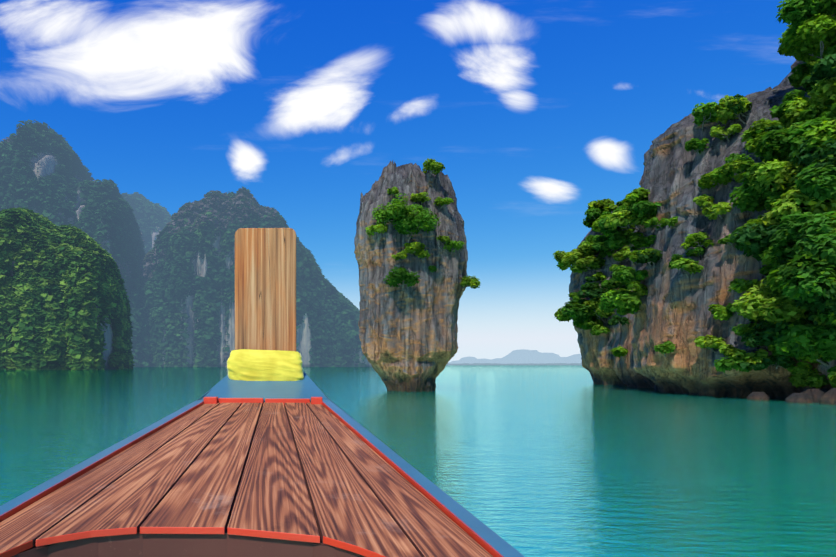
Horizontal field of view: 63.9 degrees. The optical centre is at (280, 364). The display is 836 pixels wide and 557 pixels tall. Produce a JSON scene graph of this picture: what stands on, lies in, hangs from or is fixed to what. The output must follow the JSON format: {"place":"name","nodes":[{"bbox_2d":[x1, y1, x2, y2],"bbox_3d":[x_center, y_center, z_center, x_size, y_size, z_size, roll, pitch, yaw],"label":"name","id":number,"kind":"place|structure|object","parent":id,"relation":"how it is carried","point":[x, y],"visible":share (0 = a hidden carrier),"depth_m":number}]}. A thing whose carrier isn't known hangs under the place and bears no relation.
{"place":"outdoors","nodes":[
{"label":"outdoors","id":0,"kind":"place"},
{"bbox_2d":[0,0,795,362],"label":"sky","id":1,"kind":"structure","parent":0,"point":[534,112]},
{"bbox_2d":[0,365,835,556],"bbox_3d":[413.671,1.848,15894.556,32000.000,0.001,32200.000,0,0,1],"label":"sea water","id":2,"kind":"structure","parent":0,"point":[549,460],"depth_m":14.75},
{"bbox_2d":[0,226,115,369],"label":"island rock","id":3,"kind":"object","parent":2,"relation":"in","point":[108,335],"depth_m":257.45},
{"bbox_2d":[0,207,134,369],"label":"forest foliage","id":4,"kind":"object","parent":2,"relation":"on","point":[36,248],"visible":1,"depth_m":242.44},
{"bbox_2d":[2,123,147,366],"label":"island rock","id":5,"kind":"object","parent":2,"relation":"in","point":[43,164],"visible":0.04,"depth_m":542.21},
{"bbox_2d":[0,119,152,366],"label":"mountain","id":6,"kind":"structure","parent":2,"relation":"on","point":[127,247],"depth_m":552.80},
{"bbox_2d":[130,204,162,249],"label":"island rock","id":7,"kind":"object","parent":2,"relation":"in","point":[154,233],"depth_m":823.74},
{"bbox_2d":[121,192,171,253],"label":"mountain","id":8,"kind":"structure","parent":7,"relation":"on","point":[157,214],"depth_m":834.22},
{"bbox_2d":[138,187,367,366],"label":"mountain","id":9,"kind":"structure","parent":2,"relation":"on","point":[317,292],"depth_m":574.30},
{"bbox_2d":[143,199,371,366],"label":"island rock","id":10,"kind":"object","parent":2,"relation":"in","point":[303,335],"depth_m":565.80},
{"bbox_2d":[0,372,524,556],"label":"boat hull","id":11,"kind":"object","parent":2,"relation":"on","point":[225,466],"visible":1,"depth_m":3.49},
{"bbox_2d":[235,228,295,350],"bbox_3d":[-0.163,-0.535,7.034,0.660,1.867,0.140,0,0,1],"label":"wooden prow post","id":12,"kind":"object","parent":11,"relation":"attached to","point":[265,288],"visible":0.79,"depth_m":6.96},
{"bbox_2d":[227,349,303,380],"bbox_3d":[-0.162,0.081,7.040,0.830,0.501,0.325,0,0,1],"label":"yellow cloth wrap","id":13,"kind":"object","parent":12,"relation":"attached to","point":[258,365],"visible":0.79,"depth_m":6.90},
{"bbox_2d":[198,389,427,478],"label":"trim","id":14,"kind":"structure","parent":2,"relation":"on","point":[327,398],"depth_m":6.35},
{"bbox_2d":[354,161,467,391],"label":"rock pillar","id":15,"kind":"structure","parent":2,"relation":"on","point":[407,334],"depth_m":44.42},
{"bbox_2d":[365,158,479,290],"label":"shrubs","id":16,"kind":"object","parent":15,"relation":"on","point":[407,217],"depth_m":43.45},
{"bbox_2d":[448,349,581,363],"bbox_3d":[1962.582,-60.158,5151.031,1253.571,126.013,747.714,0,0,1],"label":"island rock","id":17,"kind":"object","parent":2,"relation":"in","point":[522,356],"visible":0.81,"depth_m":4921.26},
{"bbox_2d":[569,207,635,385],"bbox_3d":[33.373,-7.096,61.179,11.121,19.089,10.985,0,0,1],"label":"island rock","id":18,"kind":"object","parent":2,"relation":"in","point":[597,358],"visible":0.21,"depth_m":59.46},
{"bbox_2d":[612,288,654,387],"bbox_3d":[34.413,-5.308,52.763,12.330,15.512,14.879,0,0,1],"label":"island rock","id":19,"kind":"object","parent":2,"relation":"in","point":[627,375],"visible":0.1,"depth_m":53.52},
{"bbox_2d":[630,84,808,398],"bbox_3d":[33.522,-8.854,41.198,19.777,22.606,22.319,0,0,1],"label":"island rock","id":20,"kind":"object","parent":2,"relation":"in","point":[674,305],"visible":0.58,"depth_m":39.24},
{"bbox_2d":[553,0,835,387],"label":"island tree","id":21,"kind":"object","parent":20,"relation":"on","point":[790,303],"depth_m":34.24},
{"bbox_2d":[747,392,769,400],"bbox_3d":[25.160,1.836,34.286,0.983,0.825,1.089,0,0,1],"label":"boulder","id":22,"kind":"object","parent":2,"relation":"in","point":[760,396],"visible":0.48,"depth_m":33.93},
{"bbox_2d":[785,393,812,402],"bbox_3d":[25.400,1.815,31.872,1.027,0.868,1.189,0,0,1],"label":"boulder","id":23,"kind":"object","parent":2,"relation":"in","point":[799,398],"visible":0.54,"depth_m":31.57},
{"bbox_2d":[780,61,835,392],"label":"island rock","id":24,"kind":"object","parent":2,"relation":"on","point":[822,368],"depth_m":33.24},
{"bbox_2d":[801,388,828,402],"bbox_3d":[26.742,1.708,32.470,1.560,1.080,1.816,0,0,1],"label":"boulder","id":25,"kind":"object","parent":2,"relation":"in","point":[815,394],"visible":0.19,"depth_m":31.95},
{"bbox_2d":[819,388,835,404],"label":"boulder","id":26,"kind":"object","parent":2,"relation":"in","point":[828,397],"visible":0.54,"depth_m":30.47},
{"bbox_2d":[446,363,581,364],"bbox_3d":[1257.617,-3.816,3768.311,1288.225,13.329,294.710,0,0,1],"label":"horizon haze","id":27,"kind":"object","parent":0,"point":[517,364],"visible":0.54,"depth_m":3670.19}
]}

